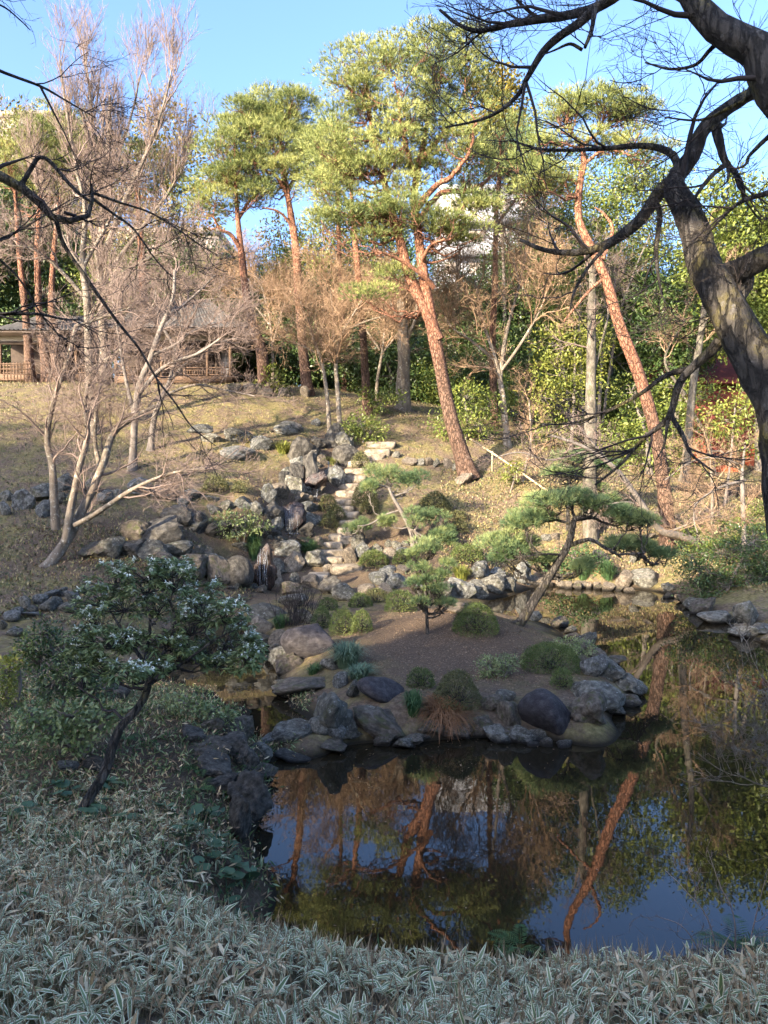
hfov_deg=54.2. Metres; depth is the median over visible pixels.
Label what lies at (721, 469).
orange crate stack
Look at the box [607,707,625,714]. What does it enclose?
boulder
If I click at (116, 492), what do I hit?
stone
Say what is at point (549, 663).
azalea bush
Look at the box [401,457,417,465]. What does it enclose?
stone
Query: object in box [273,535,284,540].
stone
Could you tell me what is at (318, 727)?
boulder
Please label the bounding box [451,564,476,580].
grass tuft
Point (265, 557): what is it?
waterfall
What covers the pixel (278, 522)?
stone
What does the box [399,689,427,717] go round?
grass tuft
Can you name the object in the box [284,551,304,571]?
stone
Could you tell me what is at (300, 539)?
stone
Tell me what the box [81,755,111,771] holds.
boulder
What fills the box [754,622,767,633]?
boulder
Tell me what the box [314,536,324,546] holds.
stone
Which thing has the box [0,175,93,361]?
evergreen tree
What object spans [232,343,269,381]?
evergreen shrub
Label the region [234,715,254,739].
boulder
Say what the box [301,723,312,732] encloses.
stone
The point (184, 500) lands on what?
boulder
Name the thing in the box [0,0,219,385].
bare tree
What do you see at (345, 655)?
grass tuft
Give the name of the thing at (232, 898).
butterbur plant
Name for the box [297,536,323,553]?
grass tuft
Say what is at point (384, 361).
evergreen shrub
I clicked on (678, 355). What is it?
evergreen tree
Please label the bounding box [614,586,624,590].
stone
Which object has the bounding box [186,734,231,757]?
boulder
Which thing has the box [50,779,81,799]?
butterbur plant
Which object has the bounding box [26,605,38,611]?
stone
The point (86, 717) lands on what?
evergreen shrub
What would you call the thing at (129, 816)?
butterbur plant
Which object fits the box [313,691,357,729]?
boulder
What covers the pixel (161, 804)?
butterbur plant
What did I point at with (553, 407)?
evergreen shrub
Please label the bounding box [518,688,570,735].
boulder
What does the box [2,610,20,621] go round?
stone
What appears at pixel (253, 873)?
butterbur plant
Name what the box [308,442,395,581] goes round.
stone stair
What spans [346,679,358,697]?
boulder
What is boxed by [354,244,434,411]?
bare tree
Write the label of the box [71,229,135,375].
evergreen tree
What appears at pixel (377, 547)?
stone
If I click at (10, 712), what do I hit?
bank undergrowth
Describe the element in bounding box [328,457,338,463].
grass tuft
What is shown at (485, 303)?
evergreen tree
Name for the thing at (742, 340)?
maple tree
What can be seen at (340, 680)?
boulder
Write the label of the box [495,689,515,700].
boulder
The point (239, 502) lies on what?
stone
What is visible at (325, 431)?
slope grass
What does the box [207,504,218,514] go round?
stone
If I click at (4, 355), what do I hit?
evergreen shrub
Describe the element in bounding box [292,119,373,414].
pine tree
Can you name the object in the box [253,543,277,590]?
boulder
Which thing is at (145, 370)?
bare tree
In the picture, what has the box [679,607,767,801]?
bare shrub
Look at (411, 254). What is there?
evergreen tree
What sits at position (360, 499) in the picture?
azalea bush
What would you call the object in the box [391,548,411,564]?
azalea bush
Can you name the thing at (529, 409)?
evergreen shrub
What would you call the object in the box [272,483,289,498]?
stone
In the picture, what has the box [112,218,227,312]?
evergreen tree
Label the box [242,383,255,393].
stone
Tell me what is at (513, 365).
evergreen shrub
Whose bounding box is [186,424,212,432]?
boulder
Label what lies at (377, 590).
azalea bush
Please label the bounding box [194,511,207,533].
stone
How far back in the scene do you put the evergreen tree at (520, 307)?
43.67 m
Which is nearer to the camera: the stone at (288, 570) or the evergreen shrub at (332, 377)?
the stone at (288, 570)
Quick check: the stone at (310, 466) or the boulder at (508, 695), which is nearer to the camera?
the boulder at (508, 695)
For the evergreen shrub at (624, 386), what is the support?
on the ground at (574, 732)
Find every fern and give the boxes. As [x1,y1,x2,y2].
[48,825,132,860]
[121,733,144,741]
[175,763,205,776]
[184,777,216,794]
[403,692,490,743]
[482,941,513,964]
[487,923,547,963]
[690,914,767,953]
[729,936,761,956]
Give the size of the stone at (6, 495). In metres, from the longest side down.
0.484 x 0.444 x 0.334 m
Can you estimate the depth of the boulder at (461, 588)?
21.56 m
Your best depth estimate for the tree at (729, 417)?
29.77 m
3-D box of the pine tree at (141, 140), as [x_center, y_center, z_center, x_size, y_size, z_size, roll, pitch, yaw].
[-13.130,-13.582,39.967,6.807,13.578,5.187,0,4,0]
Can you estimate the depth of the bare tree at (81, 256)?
29.68 m
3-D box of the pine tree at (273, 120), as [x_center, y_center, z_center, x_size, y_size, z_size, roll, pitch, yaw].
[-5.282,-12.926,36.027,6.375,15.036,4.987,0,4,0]
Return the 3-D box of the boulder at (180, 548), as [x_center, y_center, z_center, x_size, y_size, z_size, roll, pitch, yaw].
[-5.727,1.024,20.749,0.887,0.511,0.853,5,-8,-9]
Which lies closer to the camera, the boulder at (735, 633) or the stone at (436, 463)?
the boulder at (735, 633)
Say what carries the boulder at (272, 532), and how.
on the ground at (574, 732)
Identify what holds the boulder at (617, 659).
on the ground at (574, 732)
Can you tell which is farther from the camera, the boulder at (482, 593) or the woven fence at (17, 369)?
the woven fence at (17, 369)
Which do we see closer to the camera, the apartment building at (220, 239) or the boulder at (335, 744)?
the boulder at (335, 744)
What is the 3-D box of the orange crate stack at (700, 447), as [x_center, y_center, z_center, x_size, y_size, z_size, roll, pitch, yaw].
[15.593,-2.911,37.141,0.589,1.298,0.620,0,4,0]
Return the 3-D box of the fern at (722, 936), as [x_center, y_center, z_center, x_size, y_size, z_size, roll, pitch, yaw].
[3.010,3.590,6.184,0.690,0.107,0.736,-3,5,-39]
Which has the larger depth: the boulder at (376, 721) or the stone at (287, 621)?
the stone at (287, 621)
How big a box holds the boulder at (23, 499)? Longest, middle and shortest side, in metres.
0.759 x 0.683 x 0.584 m
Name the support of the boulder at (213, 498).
on the ground at (574, 732)
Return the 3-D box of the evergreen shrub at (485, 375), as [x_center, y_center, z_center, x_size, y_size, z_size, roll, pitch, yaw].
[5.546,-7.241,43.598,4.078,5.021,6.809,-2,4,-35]
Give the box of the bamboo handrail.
[469,438,544,488]
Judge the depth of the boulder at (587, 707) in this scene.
11.02 m
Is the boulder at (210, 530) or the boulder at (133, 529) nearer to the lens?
the boulder at (133, 529)
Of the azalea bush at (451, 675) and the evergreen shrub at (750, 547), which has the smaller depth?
the azalea bush at (451, 675)
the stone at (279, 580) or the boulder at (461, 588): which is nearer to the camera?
the boulder at (461, 588)
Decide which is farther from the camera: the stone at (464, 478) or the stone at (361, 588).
the stone at (464, 478)
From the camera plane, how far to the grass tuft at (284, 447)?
29.96 m
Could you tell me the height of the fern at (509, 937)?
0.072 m
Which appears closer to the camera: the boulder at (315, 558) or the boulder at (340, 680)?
the boulder at (340, 680)
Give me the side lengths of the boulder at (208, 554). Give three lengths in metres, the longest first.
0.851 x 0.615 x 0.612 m
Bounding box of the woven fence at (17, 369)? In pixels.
[1,362,31,382]
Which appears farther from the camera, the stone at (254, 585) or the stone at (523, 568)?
the stone at (523, 568)
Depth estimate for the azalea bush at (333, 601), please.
18.76 m
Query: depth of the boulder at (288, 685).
12.82 m
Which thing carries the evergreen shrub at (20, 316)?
on the ground at (574, 732)
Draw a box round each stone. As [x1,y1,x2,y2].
[0,490,12,501]
[0,500,10,515]
[0,620,7,629]
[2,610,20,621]
[5,626,26,636]
[11,606,23,611]
[19,596,30,609]
[21,612,41,616]
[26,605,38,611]
[32,594,48,603]
[38,598,57,610]
[44,589,58,597]
[49,492,67,502]
[51,596,62,605]
[57,473,72,491]
[57,587,67,595]
[57,601,76,612]
[63,590,79,603]
[96,489,114,502]
[112,489,121,496]
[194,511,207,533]
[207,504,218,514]
[218,500,236,510]
[224,383,242,392]
[228,585,235,590]
[234,496,251,508]
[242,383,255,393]
[250,501,264,514]
[251,583,258,589]
[254,383,262,393]
[256,584,266,592]
[260,483,276,502]
[261,388,272,396]
[268,643,279,650]
[271,517,283,530]
[271,539,281,547]
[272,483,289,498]
[272,567,282,588]
[272,679,282,684]
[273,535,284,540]
[273,558,287,573]
[278,387,290,396]
[278,471,292,483]
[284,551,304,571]
[284,566,293,572]
[286,613,299,623]
[289,456,302,464]
[289,462,303,481]
[289,572,299,583]
[294,492,316,501]
[296,536,308,543]
[296,609,312,622]
[298,521,313,536]
[300,385,309,396]
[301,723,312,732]
[302,501,316,511]
[303,450,319,478]
[311,418,320,425]
[311,436,331,449]
[312,486,325,494]
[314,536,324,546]
[317,453,327,464]
[322,564,331,571]
[328,724,345,738]
[342,546,356,562]
[351,533,365,548]
[354,542,369,558]
[357,583,375,593]
[368,571,388,584]
[370,544,383,554]
[378,582,392,593]
[379,565,395,575]
[382,547,396,559]
[384,539,391,546]
[391,541,401,548]
[392,451,399,457]
[396,547,407,553]
[396,564,408,573]
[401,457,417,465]
[401,541,409,545]
[415,583,428,594]
[415,732,430,739]
[417,458,424,465]
[425,457,432,465]
[433,458,440,466]
[443,458,452,468]
[455,473,472,485]
[471,560,488,577]
[489,567,505,576]
[504,577,515,592]
[513,560,530,584]
[518,727,531,734]
[527,741,539,746]
[529,611,542,621]
[534,577,542,582]
[539,737,552,746]
[541,534,551,541]
[550,533,559,539]
[550,616,568,626]
[555,580,564,587]
[556,739,571,748]
[563,632,579,640]
[564,625,576,632]
[572,580,586,588]
[573,582,581,588]
[585,646,606,656]
[592,549,610,562]
[594,584,602,589]
[602,582,615,590]
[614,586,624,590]
[623,587,634,592]
[629,555,639,562]
[644,533,655,537]
[661,582,675,591]
[663,592,673,597]
[674,591,694,602]
[733,623,746,626]
[760,634,767,642]
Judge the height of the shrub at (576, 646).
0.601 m
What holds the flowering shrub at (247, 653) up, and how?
on the ground at (574, 732)
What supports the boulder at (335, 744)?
in the pond water
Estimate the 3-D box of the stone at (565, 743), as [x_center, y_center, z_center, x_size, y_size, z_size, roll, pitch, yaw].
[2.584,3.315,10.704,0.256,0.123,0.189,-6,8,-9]
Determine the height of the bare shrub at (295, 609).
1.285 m
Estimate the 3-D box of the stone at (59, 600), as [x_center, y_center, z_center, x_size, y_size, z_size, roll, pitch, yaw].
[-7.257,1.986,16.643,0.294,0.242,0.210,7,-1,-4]
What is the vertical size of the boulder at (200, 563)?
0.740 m
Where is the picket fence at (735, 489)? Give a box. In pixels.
[677,483,761,498]
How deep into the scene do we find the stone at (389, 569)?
23.63 m
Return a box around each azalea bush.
[200,473,228,493]
[229,480,247,493]
[310,605,332,628]
[317,596,339,610]
[318,493,337,511]
[318,511,339,529]
[327,504,346,520]
[328,605,358,635]
[348,451,370,468]
[348,591,372,607]
[350,481,378,507]
[350,608,373,633]
[358,497,380,514]
[358,547,389,567]
[364,587,388,602]
[383,588,417,611]
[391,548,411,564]
[405,666,436,688]
[418,490,452,514]
[432,668,482,711]
[446,510,466,520]
[448,518,468,532]
[449,542,484,562]
[451,601,499,638]
[519,640,580,674]
[548,666,574,689]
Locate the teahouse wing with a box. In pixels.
[0,315,122,382]
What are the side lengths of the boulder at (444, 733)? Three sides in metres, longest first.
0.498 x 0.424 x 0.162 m
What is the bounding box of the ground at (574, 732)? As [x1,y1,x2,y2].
[0,382,767,1023]
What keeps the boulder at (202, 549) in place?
on the ground at (574, 732)
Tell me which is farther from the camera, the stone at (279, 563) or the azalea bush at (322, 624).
the stone at (279, 563)
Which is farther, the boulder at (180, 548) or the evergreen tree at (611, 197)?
the evergreen tree at (611, 197)
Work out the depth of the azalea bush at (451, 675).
11.43 m
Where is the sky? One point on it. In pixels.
(248, 41)
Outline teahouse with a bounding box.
[80,299,267,384]
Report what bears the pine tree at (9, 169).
on the ground at (574, 732)
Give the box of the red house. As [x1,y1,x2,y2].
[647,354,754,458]
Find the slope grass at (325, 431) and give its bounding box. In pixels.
[0,381,767,595]
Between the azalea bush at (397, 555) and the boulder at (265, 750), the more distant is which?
the azalea bush at (397, 555)
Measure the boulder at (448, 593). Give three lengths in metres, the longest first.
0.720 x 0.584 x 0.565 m
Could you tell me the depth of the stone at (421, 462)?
30.23 m
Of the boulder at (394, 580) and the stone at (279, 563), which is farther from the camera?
the stone at (279, 563)
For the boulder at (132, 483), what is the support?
on the ground at (574, 732)
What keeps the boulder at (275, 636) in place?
on the ground at (574, 732)
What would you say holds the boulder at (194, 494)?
on the ground at (574, 732)
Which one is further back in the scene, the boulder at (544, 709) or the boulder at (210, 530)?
the boulder at (210, 530)
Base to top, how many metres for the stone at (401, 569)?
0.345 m
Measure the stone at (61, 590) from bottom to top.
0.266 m
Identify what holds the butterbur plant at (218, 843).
on the ground at (574, 732)
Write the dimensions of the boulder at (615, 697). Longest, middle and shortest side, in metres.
0.922 x 0.764 x 0.464 m
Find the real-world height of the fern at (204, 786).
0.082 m
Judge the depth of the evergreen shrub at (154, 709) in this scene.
9.96 m
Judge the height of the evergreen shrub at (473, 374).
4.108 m
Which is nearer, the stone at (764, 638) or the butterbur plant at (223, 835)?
the butterbur plant at (223, 835)
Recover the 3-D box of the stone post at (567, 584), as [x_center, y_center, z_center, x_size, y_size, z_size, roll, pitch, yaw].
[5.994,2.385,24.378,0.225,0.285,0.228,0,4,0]
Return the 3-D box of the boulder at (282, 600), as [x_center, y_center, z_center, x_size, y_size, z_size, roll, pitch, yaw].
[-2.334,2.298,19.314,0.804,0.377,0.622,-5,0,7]
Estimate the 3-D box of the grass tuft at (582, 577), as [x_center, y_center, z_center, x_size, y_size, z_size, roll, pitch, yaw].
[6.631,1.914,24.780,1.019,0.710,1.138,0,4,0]
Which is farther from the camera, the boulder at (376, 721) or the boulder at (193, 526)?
the boulder at (193, 526)
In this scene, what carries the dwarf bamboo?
on the ground at (574, 732)
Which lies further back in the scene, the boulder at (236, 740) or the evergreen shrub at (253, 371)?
the evergreen shrub at (253, 371)
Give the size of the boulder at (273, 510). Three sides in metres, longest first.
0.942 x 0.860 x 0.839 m
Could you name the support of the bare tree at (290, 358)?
on the ground at (574, 732)
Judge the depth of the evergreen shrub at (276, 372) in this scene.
35.93 m
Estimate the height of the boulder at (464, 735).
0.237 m
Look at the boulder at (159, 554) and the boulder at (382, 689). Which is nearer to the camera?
the boulder at (382, 689)
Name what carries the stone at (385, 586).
on the ground at (574, 732)
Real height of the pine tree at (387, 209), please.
17.846 m
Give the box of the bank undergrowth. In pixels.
[0,665,440,967]
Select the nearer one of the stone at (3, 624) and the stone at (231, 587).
the stone at (3, 624)
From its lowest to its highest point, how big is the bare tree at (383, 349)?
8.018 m
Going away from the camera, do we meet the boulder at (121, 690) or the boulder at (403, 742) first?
the boulder at (403, 742)
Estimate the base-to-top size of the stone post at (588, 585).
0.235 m
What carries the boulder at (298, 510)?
on the ground at (574, 732)
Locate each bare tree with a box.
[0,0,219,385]
[0,94,215,435]
[0,242,285,568]
[77,216,273,471]
[95,256,299,450]
[196,218,325,378]
[239,228,420,430]
[323,254,445,397]
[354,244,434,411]
[407,162,585,447]
[463,406,740,556]
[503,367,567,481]
[524,210,648,544]
[622,427,764,568]
[637,209,754,483]
[677,401,755,536]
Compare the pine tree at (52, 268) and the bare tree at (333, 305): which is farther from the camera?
the pine tree at (52, 268)
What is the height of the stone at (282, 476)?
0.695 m
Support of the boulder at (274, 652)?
on the ground at (574, 732)
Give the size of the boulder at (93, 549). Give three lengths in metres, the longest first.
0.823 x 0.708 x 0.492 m
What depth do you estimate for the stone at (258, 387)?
35.55 m
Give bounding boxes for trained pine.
[339,461,459,546]
[402,534,458,634]
[472,484,679,626]
[538,445,623,530]
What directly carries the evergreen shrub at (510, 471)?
on the ground at (574, 732)
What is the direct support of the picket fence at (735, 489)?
on the ground at (574, 732)
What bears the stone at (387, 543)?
on the ground at (574, 732)
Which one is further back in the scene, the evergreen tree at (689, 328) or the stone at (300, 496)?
the evergreen tree at (689, 328)
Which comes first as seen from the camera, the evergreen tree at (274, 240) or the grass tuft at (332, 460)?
the grass tuft at (332, 460)
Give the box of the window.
[445,199,459,209]
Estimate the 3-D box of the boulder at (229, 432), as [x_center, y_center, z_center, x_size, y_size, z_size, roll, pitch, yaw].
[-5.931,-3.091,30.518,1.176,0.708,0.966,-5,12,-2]
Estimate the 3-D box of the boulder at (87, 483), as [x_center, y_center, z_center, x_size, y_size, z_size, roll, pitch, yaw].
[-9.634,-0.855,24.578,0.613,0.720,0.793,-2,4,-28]
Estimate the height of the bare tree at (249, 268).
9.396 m
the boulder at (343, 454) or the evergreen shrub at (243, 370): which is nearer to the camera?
the boulder at (343, 454)
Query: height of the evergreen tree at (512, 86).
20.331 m
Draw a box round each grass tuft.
[242,528,264,560]
[267,612,291,628]
[272,439,290,454]
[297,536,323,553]
[307,662,320,675]
[321,639,369,669]
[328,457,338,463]
[336,661,380,679]
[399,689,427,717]
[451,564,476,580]
[577,569,589,580]
[598,559,621,580]
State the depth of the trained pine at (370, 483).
25.13 m
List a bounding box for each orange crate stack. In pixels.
[692,440,705,462]
[716,465,737,471]
[745,444,753,465]
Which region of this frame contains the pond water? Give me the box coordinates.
[153,586,767,977]
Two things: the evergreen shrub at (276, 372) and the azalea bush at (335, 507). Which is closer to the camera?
the azalea bush at (335, 507)
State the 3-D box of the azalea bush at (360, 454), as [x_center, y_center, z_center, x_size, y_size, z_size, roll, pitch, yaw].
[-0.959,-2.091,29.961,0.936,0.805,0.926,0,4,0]
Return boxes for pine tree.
[0,107,94,382]
[0,133,79,382]
[12,97,146,382]
[75,128,201,327]
[168,108,298,392]
[214,77,331,395]
[291,165,360,391]
[292,13,523,479]
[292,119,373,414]
[438,107,555,427]
[491,74,683,550]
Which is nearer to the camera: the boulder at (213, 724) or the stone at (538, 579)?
the boulder at (213, 724)
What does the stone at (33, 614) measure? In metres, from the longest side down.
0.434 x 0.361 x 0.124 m
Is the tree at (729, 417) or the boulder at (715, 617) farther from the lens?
the tree at (729, 417)
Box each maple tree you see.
[0,0,262,491]
[381,0,767,284]
[440,0,767,568]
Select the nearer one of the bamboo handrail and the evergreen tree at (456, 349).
the bamboo handrail
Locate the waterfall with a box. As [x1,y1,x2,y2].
[257,461,331,584]
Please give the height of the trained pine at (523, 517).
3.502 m
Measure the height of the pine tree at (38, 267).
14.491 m
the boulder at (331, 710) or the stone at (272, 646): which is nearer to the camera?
the boulder at (331, 710)
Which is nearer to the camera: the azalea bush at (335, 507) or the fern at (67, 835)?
the fern at (67, 835)
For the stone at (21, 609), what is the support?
on the ground at (574, 732)
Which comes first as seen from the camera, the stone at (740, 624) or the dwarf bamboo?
the dwarf bamboo
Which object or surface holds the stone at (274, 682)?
on the ground at (574, 732)
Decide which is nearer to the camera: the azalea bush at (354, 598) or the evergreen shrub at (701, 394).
the azalea bush at (354, 598)
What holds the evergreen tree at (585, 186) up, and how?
on the ground at (574, 732)
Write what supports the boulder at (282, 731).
on the ground at (574, 732)
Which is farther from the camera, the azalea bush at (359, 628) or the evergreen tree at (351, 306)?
the evergreen tree at (351, 306)
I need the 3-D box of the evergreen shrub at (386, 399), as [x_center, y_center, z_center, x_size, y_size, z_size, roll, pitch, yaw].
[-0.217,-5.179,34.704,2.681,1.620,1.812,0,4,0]
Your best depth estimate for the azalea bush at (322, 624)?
16.75 m
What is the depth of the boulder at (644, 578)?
24.18 m
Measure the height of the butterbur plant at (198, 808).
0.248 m
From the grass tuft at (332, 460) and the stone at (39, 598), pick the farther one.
the grass tuft at (332, 460)
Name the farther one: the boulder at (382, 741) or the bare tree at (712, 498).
the bare tree at (712, 498)
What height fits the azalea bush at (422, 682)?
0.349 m
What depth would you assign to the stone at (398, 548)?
24.89 m
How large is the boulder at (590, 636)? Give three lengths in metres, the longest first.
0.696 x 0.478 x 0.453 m
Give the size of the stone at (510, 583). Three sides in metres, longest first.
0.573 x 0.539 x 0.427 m
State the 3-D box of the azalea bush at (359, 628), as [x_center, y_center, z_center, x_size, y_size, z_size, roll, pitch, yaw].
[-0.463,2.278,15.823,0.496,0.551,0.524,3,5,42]
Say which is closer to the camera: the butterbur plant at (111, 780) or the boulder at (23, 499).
the butterbur plant at (111, 780)
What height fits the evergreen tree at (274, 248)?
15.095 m
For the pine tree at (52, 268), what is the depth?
39.90 m
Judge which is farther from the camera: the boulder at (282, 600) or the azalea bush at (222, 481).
the azalea bush at (222, 481)
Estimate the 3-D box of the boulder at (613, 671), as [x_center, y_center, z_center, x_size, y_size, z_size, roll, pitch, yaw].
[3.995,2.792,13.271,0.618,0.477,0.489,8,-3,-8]
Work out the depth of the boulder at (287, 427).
31.53 m
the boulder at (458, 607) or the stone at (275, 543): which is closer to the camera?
the boulder at (458, 607)
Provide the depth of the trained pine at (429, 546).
15.33 m
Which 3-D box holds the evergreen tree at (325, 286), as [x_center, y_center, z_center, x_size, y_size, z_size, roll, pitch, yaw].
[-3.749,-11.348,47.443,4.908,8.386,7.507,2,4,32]
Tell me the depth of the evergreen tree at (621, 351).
45.83 m
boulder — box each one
[11,489,35,510]
[29,483,49,500]
[35,500,49,517]
[57,760,79,771]
[78,541,107,557]
[80,477,99,492]
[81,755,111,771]
[98,536,124,558]
[102,680,130,701]
[118,519,151,540]
[121,538,145,557]
[127,477,151,496]
[137,539,175,562]
[142,515,185,543]
[150,484,177,499]
[152,551,182,580]
[160,504,192,525]
[166,540,193,556]
[176,493,191,504]
[177,554,207,579]
[181,724,205,742]
[184,489,202,498]
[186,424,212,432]
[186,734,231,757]
[187,512,206,531]
[189,545,213,553]
[197,747,231,778]
[199,495,219,501]
[199,718,224,734]
[201,433,221,442]
[203,553,226,559]
[204,520,230,538]
[204,772,238,793]
[206,555,230,584]
[219,445,255,460]
[219,719,241,734]
[220,731,247,756]
[224,427,252,441]
[226,555,253,587]
[227,769,272,824]
[228,793,251,841]
[231,542,247,551]
[233,746,259,770]
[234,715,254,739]
[245,630,269,645]
[248,602,286,619]
[250,435,272,450]
[250,616,273,633]
[250,742,272,762]
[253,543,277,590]
[254,762,278,777]
[258,525,281,537]
[260,732,274,744]
[262,500,283,520]
[268,629,284,644]
[268,645,286,664]
[271,676,325,695]
[271,718,311,743]
[272,691,306,697]
[273,421,303,434]
[273,652,303,676]
[274,539,300,556]
[274,748,311,763]
[278,593,308,606]
[279,581,302,594]
[280,623,336,658]
[281,501,306,532]
[285,475,307,494]
[287,436,319,459]
[300,574,319,587]
[304,470,327,489]
[304,549,326,566]
[305,511,321,525]
[308,716,328,735]
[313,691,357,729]
[317,575,340,593]
[319,737,346,752]
[320,658,337,670]
[324,422,344,447]
[324,465,345,486]
[331,583,355,600]
[332,444,358,466]
[332,671,347,688]
[335,431,353,445]
[342,730,351,739]
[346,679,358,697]
[350,728,362,738]
[352,705,405,740]
[357,676,403,702]
[373,734,394,745]
[386,573,408,588]
[392,738,415,747]
[403,733,422,744]
[416,720,444,734]
[429,581,452,597]
[439,727,453,736]
[442,602,482,614]
[446,732,461,738]
[448,577,476,598]
[452,723,472,738]
[469,579,488,599]
[472,715,493,737]
[480,573,504,594]
[480,694,504,710]
[483,723,510,743]
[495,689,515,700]
[495,700,521,726]
[509,725,535,744]
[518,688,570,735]
[529,728,547,741]
[568,688,606,725]
[570,680,625,710]
[572,631,596,650]
[580,654,607,676]
[599,654,625,681]
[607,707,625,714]
[608,655,626,663]
[614,673,647,695]
[615,569,633,587]
[623,693,641,706]
[631,568,657,587]
[682,597,696,608]
[688,597,715,613]
[697,610,731,623]
[727,625,759,637]
[732,600,758,624]
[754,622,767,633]
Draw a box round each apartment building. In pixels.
[0,110,106,242]
[115,228,241,380]
[432,184,536,300]
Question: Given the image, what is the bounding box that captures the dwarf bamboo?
[0,764,767,1023]
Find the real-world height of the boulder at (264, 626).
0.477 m
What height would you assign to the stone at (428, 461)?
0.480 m
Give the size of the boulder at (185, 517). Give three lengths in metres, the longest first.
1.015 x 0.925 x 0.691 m
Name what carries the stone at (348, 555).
on the ground at (574, 732)
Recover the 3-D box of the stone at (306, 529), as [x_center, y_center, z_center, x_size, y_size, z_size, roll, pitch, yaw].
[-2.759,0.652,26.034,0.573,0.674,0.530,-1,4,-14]
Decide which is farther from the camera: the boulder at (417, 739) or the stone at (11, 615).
the stone at (11, 615)
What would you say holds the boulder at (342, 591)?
on the ground at (574, 732)
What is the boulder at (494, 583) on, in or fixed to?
in the pond water
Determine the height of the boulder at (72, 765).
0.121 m
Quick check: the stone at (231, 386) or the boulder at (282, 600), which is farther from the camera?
the stone at (231, 386)
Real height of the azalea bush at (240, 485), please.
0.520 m
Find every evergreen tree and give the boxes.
[0,94,133,309]
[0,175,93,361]
[0,197,96,345]
[0,219,18,349]
[2,203,77,352]
[56,229,159,362]
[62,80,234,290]
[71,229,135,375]
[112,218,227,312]
[172,249,251,362]
[181,231,252,356]
[205,262,292,376]
[245,205,361,292]
[246,237,307,320]
[254,221,368,340]
[260,282,311,344]
[283,268,365,367]
[302,193,454,340]
[314,265,393,354]
[356,276,439,360]
[360,256,410,337]
[410,265,489,374]
[455,256,534,381]
[461,57,544,374]
[474,218,578,383]
[508,132,698,437]
[511,211,618,377]
[513,304,618,448]
[515,124,696,391]
[543,213,645,377]
[549,231,670,390]
[585,238,720,397]
[607,264,725,457]
[641,273,715,373]
[659,160,767,471]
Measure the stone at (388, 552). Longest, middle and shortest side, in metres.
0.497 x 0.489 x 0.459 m
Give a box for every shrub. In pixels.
[0,299,83,356]
[0,645,32,709]
[1,345,11,381]
[1,689,133,761]
[6,611,124,721]
[50,555,270,818]
[109,700,201,720]
[154,686,244,730]
[207,504,273,541]
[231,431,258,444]
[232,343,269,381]
[243,339,300,386]
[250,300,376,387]
[251,363,290,393]
[256,330,349,388]
[261,578,327,625]
[310,342,373,392]
[327,355,393,395]
[330,320,448,403]
[340,407,394,444]
[349,336,414,395]
[351,383,406,414]
[382,343,437,403]
[389,352,465,404]
[417,375,513,441]
[434,353,489,410]
[454,346,522,410]
[468,321,564,428]
[470,652,523,681]
[477,373,528,415]
[493,459,526,490]
[503,351,577,420]
[508,358,546,432]
[512,413,649,461]
[529,376,570,425]
[540,542,616,580]
[542,362,603,430]
[551,634,597,657]
[557,379,625,434]
[596,366,670,441]
[602,367,719,480]
[613,388,664,445]
[613,832,767,956]
[617,372,685,448]
[652,369,759,474]
[663,517,767,598]
[668,410,734,448]
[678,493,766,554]
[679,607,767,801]
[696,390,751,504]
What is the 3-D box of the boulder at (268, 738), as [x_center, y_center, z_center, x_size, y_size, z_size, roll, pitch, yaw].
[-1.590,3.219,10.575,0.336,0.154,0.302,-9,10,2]
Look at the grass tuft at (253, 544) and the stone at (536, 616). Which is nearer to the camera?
the stone at (536, 616)
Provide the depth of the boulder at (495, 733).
10.85 m
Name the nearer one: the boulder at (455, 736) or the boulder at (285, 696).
the boulder at (455, 736)
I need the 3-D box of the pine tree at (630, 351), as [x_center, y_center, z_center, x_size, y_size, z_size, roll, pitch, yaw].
[6.772,-6.463,25.255,6.624,15.756,3.573,0,4,0]
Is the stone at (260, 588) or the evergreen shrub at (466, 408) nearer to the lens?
the stone at (260, 588)
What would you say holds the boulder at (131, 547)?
on the ground at (574, 732)
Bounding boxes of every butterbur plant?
[7,800,56,818]
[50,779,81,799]
[77,797,113,819]
[93,774,123,792]
[111,812,140,820]
[151,800,182,819]
[170,831,210,872]
[171,818,212,835]
[188,803,224,819]
[195,822,239,846]
[204,837,247,876]
[209,864,251,915]
[219,855,260,889]
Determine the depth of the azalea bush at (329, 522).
26.50 m
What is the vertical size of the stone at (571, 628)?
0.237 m
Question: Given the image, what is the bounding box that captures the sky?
[0,0,767,375]
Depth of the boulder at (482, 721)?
11.02 m
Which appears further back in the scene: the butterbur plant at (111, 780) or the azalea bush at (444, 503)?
the azalea bush at (444, 503)
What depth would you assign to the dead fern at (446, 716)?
11.11 m
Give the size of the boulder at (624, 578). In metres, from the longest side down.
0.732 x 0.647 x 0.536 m
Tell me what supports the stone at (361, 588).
on the ground at (574, 732)
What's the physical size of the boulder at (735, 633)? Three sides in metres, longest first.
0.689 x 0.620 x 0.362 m
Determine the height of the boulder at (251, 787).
0.528 m
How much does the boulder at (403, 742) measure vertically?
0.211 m
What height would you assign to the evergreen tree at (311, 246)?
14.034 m

